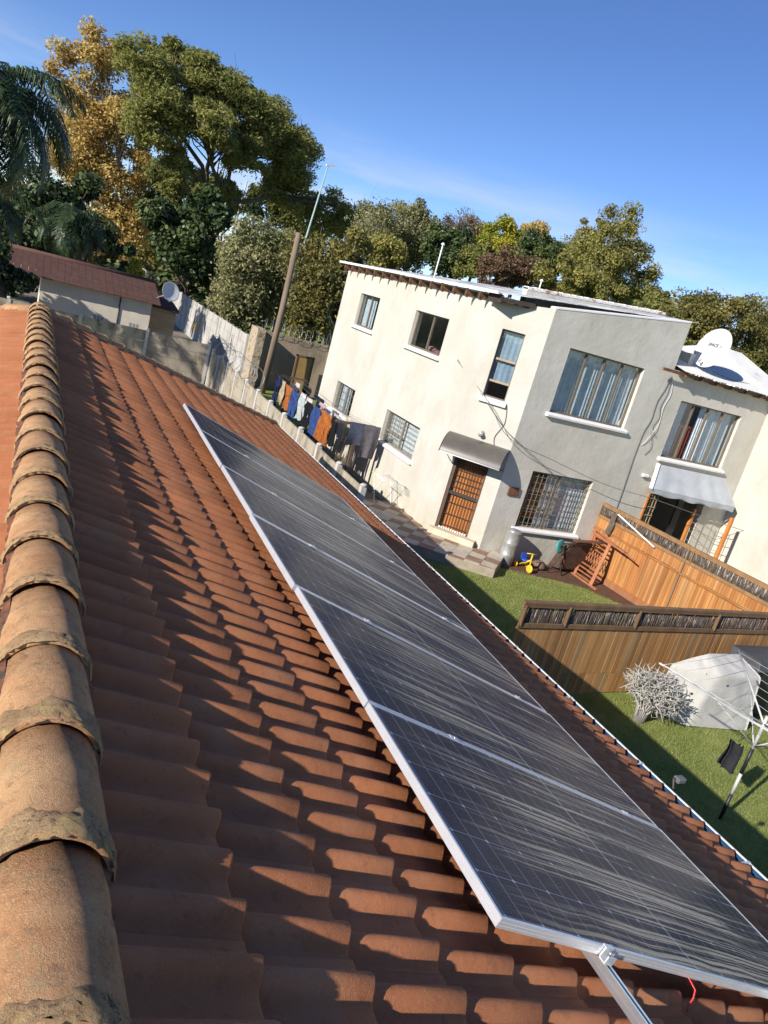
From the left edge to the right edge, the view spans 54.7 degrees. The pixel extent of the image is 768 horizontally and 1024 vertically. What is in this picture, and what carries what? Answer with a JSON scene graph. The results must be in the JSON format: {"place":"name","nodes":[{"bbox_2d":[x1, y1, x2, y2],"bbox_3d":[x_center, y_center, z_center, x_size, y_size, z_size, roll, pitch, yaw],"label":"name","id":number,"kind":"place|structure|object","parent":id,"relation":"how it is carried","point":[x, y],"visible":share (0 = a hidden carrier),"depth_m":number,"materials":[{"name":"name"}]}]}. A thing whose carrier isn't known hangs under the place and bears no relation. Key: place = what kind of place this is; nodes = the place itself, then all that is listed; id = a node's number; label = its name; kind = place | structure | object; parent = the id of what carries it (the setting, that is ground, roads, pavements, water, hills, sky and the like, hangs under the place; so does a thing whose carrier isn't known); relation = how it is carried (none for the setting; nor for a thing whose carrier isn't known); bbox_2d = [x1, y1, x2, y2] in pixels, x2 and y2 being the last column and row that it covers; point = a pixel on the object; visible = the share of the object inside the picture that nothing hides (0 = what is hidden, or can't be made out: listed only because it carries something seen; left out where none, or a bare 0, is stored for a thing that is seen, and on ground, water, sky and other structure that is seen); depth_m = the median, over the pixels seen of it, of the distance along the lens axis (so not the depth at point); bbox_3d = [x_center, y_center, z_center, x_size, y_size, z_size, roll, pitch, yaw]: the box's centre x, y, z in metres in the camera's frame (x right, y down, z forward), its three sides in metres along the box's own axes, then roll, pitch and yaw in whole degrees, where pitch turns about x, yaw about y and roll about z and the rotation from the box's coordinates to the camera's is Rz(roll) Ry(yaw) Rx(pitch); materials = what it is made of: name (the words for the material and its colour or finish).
{"place":"outdoors","nodes":[
{"label":"outdoors","id":0,"kind":"place"},
{"bbox_2d":[290,354,314,394],"bbox_3d":[-4.192,-6.864,37.547,0.960,2.080,0.120,8,17,-27],"label":"old door","id":1,"kind":"structure","parent":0,"point":[303,367],"depth_m":37.43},
{"bbox_2d":[0,0,767,390],"label":"sky","id":2,"kind":"structure","parent":0,"point":[557,113],"materials":[{"name":"blue"}]},
{"bbox_2d":[8,242,767,877],"bbox_3d":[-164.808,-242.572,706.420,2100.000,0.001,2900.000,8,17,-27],"label":"ground","id":3,"kind":"structure","parent":0,"point":[690,790],"depth_m":12.83,"materials":[{"name":"plant"}]},
{"bbox_2d":[0,189,48,261],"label":"palm tree","id":4,"kind":"object","parent":3,"relation":"on","point":[7,212],"visible":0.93,"depth_m":24.95,"materials":[{"name":"green plant"}]},
{"bbox_2d":[0,61,86,204],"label":"palm tree","id":5,"kind":"object","parent":3,"relation":"on","point":[19,109],"visible":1,"depth_m":20.57,"materials":[{"name":"green plant"}]},
{"bbox_2d":[0,162,136,292],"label":"hedge tree","id":6,"kind":"object","parent":3,"relation":"on","point":[87,188],"visible":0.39,"depth_m":43.92,"materials":[{"name":"green plant"}]},
{"bbox_2d":[23,199,122,261],"bbox_3d":[-17.320,-13.586,40.617,4.407,6.176,4.492,26,18,32],"label":"palm tree","id":7,"kind":"object","parent":3,"relation":"on","point":[70,231],"visible":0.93,"depth_m":39.43,"materials":[{"name":"green plant"}]},
{"bbox_2d":[34,14,154,261],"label":"autumn tree","id":8,"kind":"object","parent":3,"relation":"on","point":[90,151],"visible":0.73,"depth_m":61.73,"materials":[{"name":"yellow plant"}]},
{"bbox_2d":[0,296,211,383],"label":"boundary wall","id":9,"kind":"structure","parent":3,"relation":"on","point":[182,365],"depth_m":29.79,"materials":[{"name":"concrete"}]},
{"bbox_2d":[7,286,210,375],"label":"back lane","id":10,"kind":"structure","parent":3,"relation":"on","point":[31,298],"depth_m":47.40,"materials":[{"name":"concrete"}]},
{"bbox_2d":[0,238,39,298],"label":"thicket","id":11,"kind":"object","parent":10,"relation":"on","point":[21,282],"visible":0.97,"depth_m":30.89,"materials":[{"name":"green plant"}]},
{"bbox_2d":[8,243,181,356],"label":"outbuilding","id":12,"kind":"structure","parent":10,"relation":"on","point":[89,290],"depth_m":35.40,"materials":[{"name":"red tile"}]},
{"bbox_2d":[157,282,178,301],"bbox_3d":[-10.549,-10.733,36.140,1.020,0.981,0.691,15,15,-4],"label":"satellite dish","id":13,"kind":"object","parent":12,"relation":"attached to","point":[170,290],"visible":1,"depth_m":36.19,"materials":[{"name":"metal"}]},
{"bbox_2d":[125,257,158,293],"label":"shrub","id":14,"kind":"object","parent":10,"relation":"on","point":[135,267],"visible":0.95,"depth_m":42.61,"materials":[{"name":"green plant"}]},
{"bbox_2d":[142,268,249,374],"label":"boundary wall","id":15,"kind":"structure","parent":3,"relation":"on","point":[210,324],"depth_m":44.20,"materials":[{"name":"concrete"}]},
{"bbox_2d":[134,182,264,307],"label":"fig tree","id":16,"kind":"object","parent":3,"relation":"on","point":[183,239],"visible":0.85,"depth_m":54.16,"materials":[{"name":"green plant"}]},
{"bbox_2d":[131,156,332,295],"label":"back tree","id":17,"kind":"object","parent":3,"relation":"on","point":[290,220],"visible":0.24,"depth_m":72.70,"materials":[{"name":"green plant"}]},
{"bbox_2d":[110,29,363,290],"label":"spreading tree","id":18,"kind":"object","parent":3,"relation":"on","point":[214,98],"visible":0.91,"depth_m":54.95,"materials":[{"name":"green plant"}]},
{"bbox_2d":[241,325,265,387],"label":"wall pier","id":19,"kind":"structure","parent":3,"relation":"on","point":[255,344],"depth_m":36.09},
{"bbox_2d":[205,211,303,349],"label":"weeping tree","id":20,"kind":"object","parent":3,"relation":"on","point":[243,295],"visible":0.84,"depth_m":46.10,"materials":[{"name":"green plant"}]},
{"bbox_2d":[259,232,300,393],"bbox_3d":[-4.900,-9.307,35.070,0.327,7.585,0.716,16,15,1],"label":"utility pole","id":21,"kind":"object","parent":3,"relation":"on","point":[274,340],"visible":0.92,"depth_m":35.00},
{"bbox_2d":[254,331,329,397],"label":"garden wall","id":22,"kind":"structure","parent":3,"relation":"on","point":[288,348],"depth_m":37.71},
{"bbox_2d":[265,319,330,347],"bbox_3d":[-2.409,-8.704,38.516,8.014,0.846,0.819,8,17,-27],"label":"razor wire","id":23,"kind":"object","parent":22,"relation":"attached to","point":[301,334],"visible":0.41,"depth_m":37.55,"materials":[{"name":"metal"}]},
{"bbox_2d":[204,376,380,500],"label":"washing yard","id":24,"kind":"structure","parent":3,"relation":"on","point":[368,493],"depth_m":23.30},
{"bbox_2d":[271,372,372,472],"bbox_3d":[-2.482,-3.000,25.771,1.430,2.064,7.290,8,17,-27],"label":"washing line","id":25,"kind":"object","parent":24,"relation":"on","point":[351,447],"visible":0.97,"depth_m":23.73,"materials":[{"name":"grey metal"}]},
{"bbox_2d":[272,376,280,405],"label":"trousers","id":26,"kind":"object","parent":25,"relation":"hanging from","point":[275,393],"visible":0.87,"depth_m":27.94,"materials":[{"name":"fabric"}]},
{"bbox_2d":[278,380,285,404],"bbox_3d":[-3.772,-4.402,27.413,0.107,0.859,0.580,10,17,-21],"label":"shirt","id":27,"kind":"object","parent":25,"relation":"hanging from","point":[281,393],"visible":1,"depth_m":27.30,"materials":[{"name":"fabric"}]},
{"bbox_2d":[282,384,292,410],"bbox_3d":[-3.502,-4.119,26.834,0.142,0.860,0.698,8,17,-27],"label":"shirt","id":28,"kind":"object","parent":25,"relation":"hanging from","point":[287,398],"visible":0.95,"depth_m":26.77,"materials":[{"name":"fabric"}]},
{"bbox_2d":[286,390,299,419],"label":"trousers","id":29,"kind":"object","parent":25,"relation":"hanging from","point":[292,404],"visible":0.96,"depth_m":26.13,"materials":[{"name":"fabric"}]},
{"bbox_2d":[294,396,304,420],"bbox_3d":[-2.872,-3.542,25.484,0.114,0.800,0.521,6,18,-32],"label":"shirt","id":30,"kind":"object","parent":25,"relation":"hanging from","point":[300,406],"visible":0.99,"depth_m":25.50,"materials":[{"name":"fabric"}]},
{"bbox_2d":[299,401,312,433],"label":"trousers","id":31,"kind":"object","parent":25,"relation":"hanging from","point":[304,420],"visible":0.86,"depth_m":24.84,"materials":[{"name":"fabric"}]},
{"bbox_2d":[306,405,320,439],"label":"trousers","id":32,"kind":"object","parent":25,"relation":"hanging from","point":[315,414],"visible":0.95,"depth_m":24.24,"materials":[{"name":"fabric"}]},
{"bbox_2d":[313,409,331,447],"bbox_3d":[-1.925,-2.608,23.423,0.216,1.098,1.058,8,17,-27],"label":"shawl","id":33,"kind":"object","parent":25,"relation":"hanging from","point":[322,429],"visible":0.98,"depth_m":23.32,"materials":[{"name":"fabric"}]},
{"bbox_2d":[326,415,338,446],"bbox_3d":[-1.600,-2.482,22.801,0.130,0.920,0.520,8,17,-27],"label":"shirt","id":34,"kind":"object","parent":25,"relation":"hanging from","point":[331,438],"visible":0.97,"depth_m":22.74,"materials":[{"name":"fabric"}]},
{"bbox_2d":[334,417,353,464],"bbox_3d":[-1.240,-2.200,23.262,0.240,1.481,0.879,8,17,-27],"label":"cloth","id":35,"kind":"object","parent":25,"relation":"hanging from","point":[341,449],"visible":0.69,"depth_m":23.33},
{"bbox_2d":[345,421,375,445],"bbox_3d":[-0.712,-2.318,22.542,0.850,0.741,0.141,8,17,-27],"label":"towel","id":36,"kind":"object","parent":25,"relation":"hanging from","point":[356,431],"visible":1,"depth_m":22.44,"materials":[{"name":"fabric"}]},
{"bbox_2d":[356,425,380,459],"bbox_3d":[-0.456,-2.111,22.652,0.550,1.049,0.141,8,17,-27],"label":"towel","id":37,"kind":"object","parent":25,"relation":"hanging from","point":[369,440],"visible":1,"depth_m":22.62,"materials":[{"name":"fabric"}]},
{"bbox_2d":[367,472,405,505],"bbox_3d":[0.050,-0.494,21.478,0.765,0.999,1.050,8,17,-27],"label":"drying rack","id":38,"kind":"object","parent":24,"relation":"on","point":[385,478],"visible":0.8,"depth_m":21.44,"materials":[{"name":"metal"}]},
{"bbox_2d":[294,164,334,278],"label":"street light","id":39,"kind":"object","parent":3,"relation":"on","point":[327,165],"visible":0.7,"depth_m":56.18,"materials":[{"name":"green paint"}]},
{"bbox_2d":[274,224,373,345],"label":"weeping tree","id":40,"kind":"object","parent":3,"relation":"on","point":[321,275],"visible":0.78,"depth_m":43.31,"materials":[{"name":"green plant"}]},
{"bbox_2d":[1,175,742,388],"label":"wood","id":41,"kind":"object","parent":3,"relation":"on","point":[148,255],"visible":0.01,"depth_m":89.23,"materials":[{"name":"green plant"}]},
{"bbox_2d":[344,194,411,268],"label":"leafy tree","id":42,"kind":"object","parent":3,"relation":"on","point":[384,217],"visible":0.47,"depth_m":57.91,"materials":[{"name":"plant"}]},
{"bbox_2d":[359,227,408,273],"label":"garden tree","id":43,"kind":"object","parent":3,"relation":"on","point":[388,252],"visible":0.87,"depth_m":52.56,"materials":[{"name":"green plant"}]},
{"bbox_2d":[0,302,767,1023],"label":"tiled house","id":44,"kind":"structure","parent":3,"relation":"on","point":[212,810],"depth_m":2.40,"materials":[{"name":"tile"}]},
{"bbox_2d":[581,950,652,1023],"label":"mounting rail","id":45,"kind":"object","parent":44,"relation":"attached to","point":[629,1005],"depth_m":2.39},
{"bbox_2d":[183,403,373,531],"bbox_3d":[-1.156,-0.470,8.246,2.279,0.037,1.135,32,6,-30],"label":"solar panel","id":46,"kind":"object","parent":45,"relation":"attached to","point":[217,431],"visible":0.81,"depth_m":8.16,"materials":[{"name":"black glass"}]},
{"bbox_2d":[199,429,415,575],"bbox_3d":[-0.733,-0.067,7.251,2.279,0.038,1.135,32,6,-30],"label":"solar panel","id":47,"kind":"object","parent":45,"relation":"attached to","point":[227,456],"visible":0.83,"depth_m":7.15,"materials":[{"name":"black glass"}]},
{"bbox_2d":[221,465,471,633],"bbox_3d":[-0.302,0.339,6.260,2.279,0.037,1.135,32,6,-30],"label":"solar panel","id":48,"kind":"object","parent":45,"relation":"attached to","point":[277,512],"visible":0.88,"depth_m":6.14,"materials":[{"name":"black glass"}]},
{"bbox_2d":[294,586,657,827],"bbox_3d":[0.551,1.149,4.276,2.279,0.037,1.135,32,6,-30],"label":"solar panel","id":49,"kind":"object","parent":45,"relation":"attached to","point":[382,668],"visible":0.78,"depth_m":4.11,"materials":[{"name":"black glass"}]},
{"bbox_2d":[364,702,767,998],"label":"solar panel","id":50,"kind":"object","parent":45,"relation":"attached to","point":[536,856],"visible":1,"depth_m":3.01,"materials":[{"name":"black glass"}]},
{"bbox_2d":[598,943,616,965],"bbox_3d":[0.747,1.480,2.481,0.044,0.044,0.044,32,6,-30],"label":"panel clamp","id":51,"kind":"object","parent":45,"relation":"attached to","point":[605,955],"visible":1,"depth_m":2.47,"materials":[{"name":"metal"}]},
{"bbox_2d":[672,775,686,791],"bbox_3d":[2.446,2.360,6.388,0.315,0.176,0.070,8,17,-27],"label":"bracket light","id":52,"kind":"object","parent":44,"relation":"attached to","point":[679,779],"visible":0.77,"depth_m":6.40,"materials":[{"name":"metal"}]},
{"bbox_2d":[349,194,427,274],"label":"filler tree","id":53,"kind":"object","parent":3,"relation":"on","point":[360,204],"visible":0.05,"depth_m":75.80,"materials":[{"name":"green plant"}]},
{"bbox_2d":[388,195,444,277],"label":"garden tree","id":54,"kind":"object","parent":3,"relation":"on","point":[421,220],"visible":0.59,"depth_m":61.17,"materials":[{"name":"green plant"}]},
{"bbox_2d":[363,498,503,577],"bbox_3d":[0.775,0.586,19.862,2.888,0.249,5.166,-5,26,-52],"label":"paving base","id":55,"kind":"object","parent":3,"relation":"on","point":[413,534],"visible":0.68,"depth_m":19.22,"materials":[{"name":"brown tile"}]},
{"bbox_2d":[418,221,477,283],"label":"garden tree","id":56,"kind":"object","parent":3,"relation":"on","point":[435,235],"visible":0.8,"depth_m":58.57,"materials":[{"name":"green plant"}]},
{"bbox_2d":[440,201,481,277],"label":"reddish tree","id":57,"kind":"object","parent":3,"relation":"on","point":[467,220],"visible":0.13,"depth_m":75.97,"materials":[{"name":"orange plant"}]},
{"bbox_2d":[448,241,499,288],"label":"garden tree","id":58,"kind":"object","parent":3,"relation":"on","point":[468,255],"visible":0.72,"depth_m":57.88,"materials":[{"name":"green plant"}]},
{"bbox_2d":[473,213,529,291],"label":"lime tree","id":59,"kind":"object","parent":3,"relation":"on","point":[506,226],"visible":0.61,"depth_m":70.99,"materials":[{"name":"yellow plant"}]},
{"bbox_2d":[442,218,574,285],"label":"filler tree","id":60,"kind":"object","parent":3,"relation":"on","point":[481,227],"visible":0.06,"depth_m":87.28,"materials":[{"name":"green plant"}]},
{"bbox_2d":[475,244,548,293],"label":"tree","id":61,"kind":"object","parent":3,"relation":"on","point":[517,271],"visible":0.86,"depth_m":55.00,"materials":[{"name":"brown plant"}]},
{"bbox_2d":[509,219,551,297],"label":"lime tree","id":62,"kind":"object","parent":3,"relation":"on","point":[537,223],"visible":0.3,"depth_m":81.31,"materials":[{"name":"green plant"}]},
{"bbox_2d":[308,243,767,609],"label":"neighbour house","id":63,"kind":"structure","parent":3,"relation":"on","point":[576,383],"depth_m":20.65,"materials":[{"name":"beige paint"}]},
{"bbox_2d":[327,382,354,420],"bbox_3d":[-1.379,-3.977,26.436,0.412,1.160,1.950,8,17,-27],"label":"window","id":64,"kind":"structure","parent":63,"relation":"in","point":[347,392],"depth_m":26.64,"materials":[{"name":"white glass"}]},
{"bbox_2d":[350,294,379,333],"bbox_3d":[-0.515,-6.833,25.498,0.412,1.250,1.900,8,17,-27],"label":"window","id":65,"kind":"structure","parent":63,"relation":"in","point":[370,309],"depth_m":25.71,"materials":[{"name":"white metal"}]},
{"bbox_2d":[378,411,419,464],"bbox_3d":[0.521,-2.311,22.355,0.412,1.130,2.550,8,17,-27],"label":"window","id":66,"kind":"structure","parent":63,"relation":"in","point":[402,435],"depth_m":22.44,"materials":[{"name":"clear glass"}]},
{"bbox_2d":[402,311,448,360],"bbox_3d":[1.465,-5.110,21.596,0.729,1.160,2.300,8,17,-27],"label":"window","id":67,"kind":"structure","parent":63,"relation":"in","point":[432,350],"depth_m":21.58,"materials":[{"name":"white metal"}]},
{"bbox_2d":[435,457,488,536],"bbox_3d":[2.091,-0.410,19.816,0.940,1.970,0.200,20,16,16],"label":"door","id":68,"kind":"structure","parent":63,"relation":"in","point":[466,480],"depth_m":19.81,"materials":[{"name":"wood"}]},
{"bbox_2d":[438,431,509,470],"bbox_3d":[2.306,-1.544,19.041,1.665,0.564,0.645,20,16,16],"label":"awning","id":69,"kind":"object","parent":63,"relation":"attached to","point":[485,454],"visible":1,"depth_m":18.89,"materials":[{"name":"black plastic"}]},
{"bbox_2d":[477,329,524,407],"bbox_3d":[3.024,-3.648,18.815,0.740,1.860,0.342,20,16,16],"label":"window","id":70,"kind":"structure","parent":63,"relation":"in","point":[511,342],"depth_m":18.89,"materials":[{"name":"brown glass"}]},
{"bbox_2d":[511,471,590,539],"bbox_3d":[4.615,-0.231,20.352,2.320,1.750,0.412,8,17,-27],"label":"window","id":71,"kind":"structure","parent":63,"relation":"in","point":[560,496],"depth_m":20.57,"materials":[{"name":"clear glass"}]},
{"bbox_2d":[545,348,641,433],"bbox_3d":[5.569,-3.204,19.555,2.800,1.830,0.412,8,17,-27],"label":"window","id":72,"kind":"structure","parent":63,"relation":"in","point":[591,387],"depth_m":19.69,"materials":[{"name":"clear glass"}]},
{"bbox_2d":[457,360,743,530],"bbox_3d":[9.507,-0.782,20.982,16.331,2.765,1.866,12,16,-12],"label":"overhead wire","id":73,"kind":"object","parent":63,"relation":"attached to","point":[582,474],"visible":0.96,"depth_m":19.76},
{"bbox_2d":[634,493,733,585],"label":"door","id":74,"kind":"structure","parent":63,"relation":"in","point":[676,512],"depth_m":22.39,"materials":[{"name":"orange wood"}]},
{"bbox_2d":[649,463,734,511],"bbox_3d":[8.982,-0.714,21.746,3.658,0.935,0.594,8,17,-27],"label":"canopy","id":75,"kind":"object","parent":63,"relation":"attached to","point":[710,491],"visible":1,"depth_m":21.71,"materials":[{"name":"grey fabric"}]},
{"bbox_2d":[657,401,738,473],"bbox_3d":[9.174,-2.219,21.680,2.750,1.810,0.479,8,17,-27],"label":"window","id":76,"kind":"structure","parent":63,"relation":"in","point":[710,427],"depth_m":21.85,"materials":[{"name":"clear glass"}]},
{"bbox_2d":[694,329,731,367],"bbox_3d":[9.146,-4.585,20.764,0.568,1.166,1.145,14,16,-6],"label":"satellite dish","id":77,"kind":"object","parent":63,"relation":"on","point":[713,347],"visible":1,"depth_m":20.79,"materials":[{"name":"metal"}]},
{"bbox_2d":[516,226,564,282],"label":"garden tree","id":78,"kind":"object","parent":3,"relation":"on","point":[544,246],"visible":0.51,"depth_m":68.46,"materials":[{"name":"green plant"}]},
{"bbox_2d":[500,561,649,616],"bbox_3d":[5.217,2.233,18.927,3.650,0.001,4.420,8,17,-27],"label":"soil bed","id":79,"kind":"object","parent":3,"relation":"on","point":[567,576],"visible":0.36,"depth_m":20.02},
{"bbox_2d":[499,528,521,566],"bbox_3d":[3.338,0.929,19.763,0.420,1.003,0.420,8,17,-27],"label":"metal drum","id":80,"kind":"object","parent":79,"relation":"on","point":[510,543],"visible":0.94,"depth_m":19.60,"materials":[{"name":"metal"}]},
{"bbox_2d":[514,552,537,572],"bbox_3d":[3.844,1.308,19.840,0.380,0.524,0.603,8,17,-27],"label":"tricycle","id":81,"kind":"object","parent":79,"relation":"on","point":[529,568],"visible":1,"depth_m":19.86,"materials":[{"name":"yellow plastic"}]},
{"bbox_2d":[532,560,545,570],"bbox_3d":[4.242,1.436,20.311,0.427,0.242,0.433,8,17,-27],"label":"rock","id":82,"kind":"object","parent":79,"relation":"on","point":[540,565],"visible":0.98,"depth_m":20.17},
{"bbox_2d":[547,540,592,575],"bbox_3d":[5.088,1.181,20.470,1.521,1.088,0.617,8,17,-27],"label":"wheelbarrow","id":83,"kind":"object","parent":79,"relation":"on","point":[572,555],"visible":0.95,"depth_m":20.36,"materials":[{"name":"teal metal"}]},
{"bbox_2d":[571,527,634,589],"bbox_3d":[5.880,1.353,20.152,0.530,1.350,1.887,8,17,-27],"label":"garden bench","id":84,"kind":"object","parent":79,"relation":"on","point":[601,561],"visible":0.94,"depth_m":20.27,"materials":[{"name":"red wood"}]},
{"bbox_2d":[579,502,767,629],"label":"wooden fence","id":85,"kind":"object","parent":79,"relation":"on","point":[653,581],"visible":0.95,"depth_m":18.95,"materials":[{"name":"orange wood"}]},
{"bbox_2d":[605,512,654,547],"bbox_3d":[6.625,0.585,19.868,0.138,0.679,1.681,5,19,-33],"label":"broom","id":86,"kind":"object","parent":85,"relation":"attached to","point":[609,528],"visible":1,"depth_m":20.38,"materials":[{"name":"white paint"}]},
{"bbox_2d":[559,217,605,274],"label":"garden tree","id":87,"kind":"object","parent":3,"relation":"on","point":[580,231],"visible":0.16,"depth_m":68.10,"materials":[{"name":"green plant"}]},
{"bbox_2d":[531,250,635,305],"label":"garden tree","id":88,"kind":"object","parent":3,"relation":"on","point":[577,280],"visible":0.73,"depth_m":54.16,"materials":[{"name":"green plant"}]},
{"bbox_2d":[527,268,677,316],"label":"filler tree","id":89,"kind":"object","parent":3,"relation":"on","point":[664,303],"visible":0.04,"depth_m":83.81,"materials":[{"name":"green plant"}]},
{"bbox_2d":[559,200,663,303],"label":"poplar tree","id":90,"kind":"object","parent":3,"relation":"on","point":[615,258],"visible":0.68,"depth_m":64.78,"materials":[{"name":"green plant"}]},
{"bbox_2d":[511,599,767,692],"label":"wooden fence","id":91,"kind":"object","parent":3,"relation":"on","point":[566,648],"visible":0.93,"depth_m":13.53,"materials":[{"name":"brown wood"}]},
{"bbox_2d":[620,661,690,723],"bbox_3d":[4.773,3.198,13.090,1.424,1.100,1.165,8,17,-27],"label":"leafless shrub","id":92,"kind":"object","parent":3,"relation":"on","point":[662,701],"visible":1,"depth_m":12.86,"materials":[{"name":"plant"}]},
{"bbox_2d":[634,291,676,312],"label":"garden tree","id":93,"kind":"object","parent":3,"relation":"on","point":[652,300],"visible":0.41,"depth_m":59.10,"materials":[{"name":"green plant"}]},
{"bbox_2d":[575,696,767,878],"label":"lawn grass","id":94,"kind":"structure","parent":3,"relation":"on","point":[698,760],"depth_m":12.21,"materials":[{"name":"plant"}]},
{"bbox_2d":[654,653,760,729],"bbox_3d":[6.142,3.271,13.722,2.178,1.292,0.766,8,17,-27],"label":"garden cover","id":95,"kind":"object","parent":3,"relation":"on","point":[706,710],"visible":0.77,"depth_m":13.45,"materials":[{"name":"fabric"}]},
{"bbox_2d":[657,286,767,396],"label":"broad tree","id":96,"kind":"object","parent":3,"relation":"on","point":[709,311],"visible":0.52,"depth_m":51.22,"materials":[{"name":"green plant"}]},
{"bbox_2d":[659,650,767,819],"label":"rotary line","id":97,"kind":"object","parent":3,"relation":"on","point":[764,725],"visible":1,"depth_m":10.48,"materials":[{"name":"white metal"}]},
{"bbox_2d":[717,724,752,773],"bbox_3d":[4.992,3.292,10.487,0.359,0.833,0.220,8,17,-27],"label":"peg bag","id":98,"kind":"object","parent":97,"relation":"hanging from","point":[729,758],"visible":1,"depth_m":10.50,"materials":[{"name":"fabric"}]},
{"bbox_2d":[730,645,767,715],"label":"storage box","id":99,"kind":"object","parent":3,"relation":"on","point":[758,654],"visible":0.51,"depth_m":14.54,"materials":[{"name":"black plastic"}]},
{"bbox_2d":[423,558,621,638],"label":"lawn grass","id":100,"kind":"structure","parent":0,"point":[523,597],"depth_m":18.05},
{"bbox_3d":[0.563,1.054,5.870,0.127,0.082,7.750,32,6,-30],"label":"mounting rail","id":101,"kind":"object","parent":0,"visible":0},
{"bbox_2d":[249,514,546,712],"bbox_3d":[0.115,0.741,5.263,2.279,0.037,1.135,32,6,-30],"label":"solar panel","id":102,"kind":"object","parent":101,"relation":"attached to","point":[308,568],"visible":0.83,"depth_m":5.13,"materials":[{"name":"black glass"}]},
{"label":"side passage","id":103,"kind":"structure","parent":0,"visible":0},
{"bbox_2d":[205,349,366,502],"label":"boundary wall","id":104,"kind":"structure","parent":103,"relation":"on","point":[221,378],"depth_m":22.75,"materials":[{"name":"concrete"}]},
{"bbox_2d":[208,337,263,388],"bbox_3d":[-5.524,-5.571,27.296,0.818,0.808,6.614,8,17,-27],"label":"razor wire","id":105,"kind":"object","parent":104,"relation":"attached to","point":[235,351],"visible":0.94,"depth_m":27.06,"materials":[{"name":"metal"}]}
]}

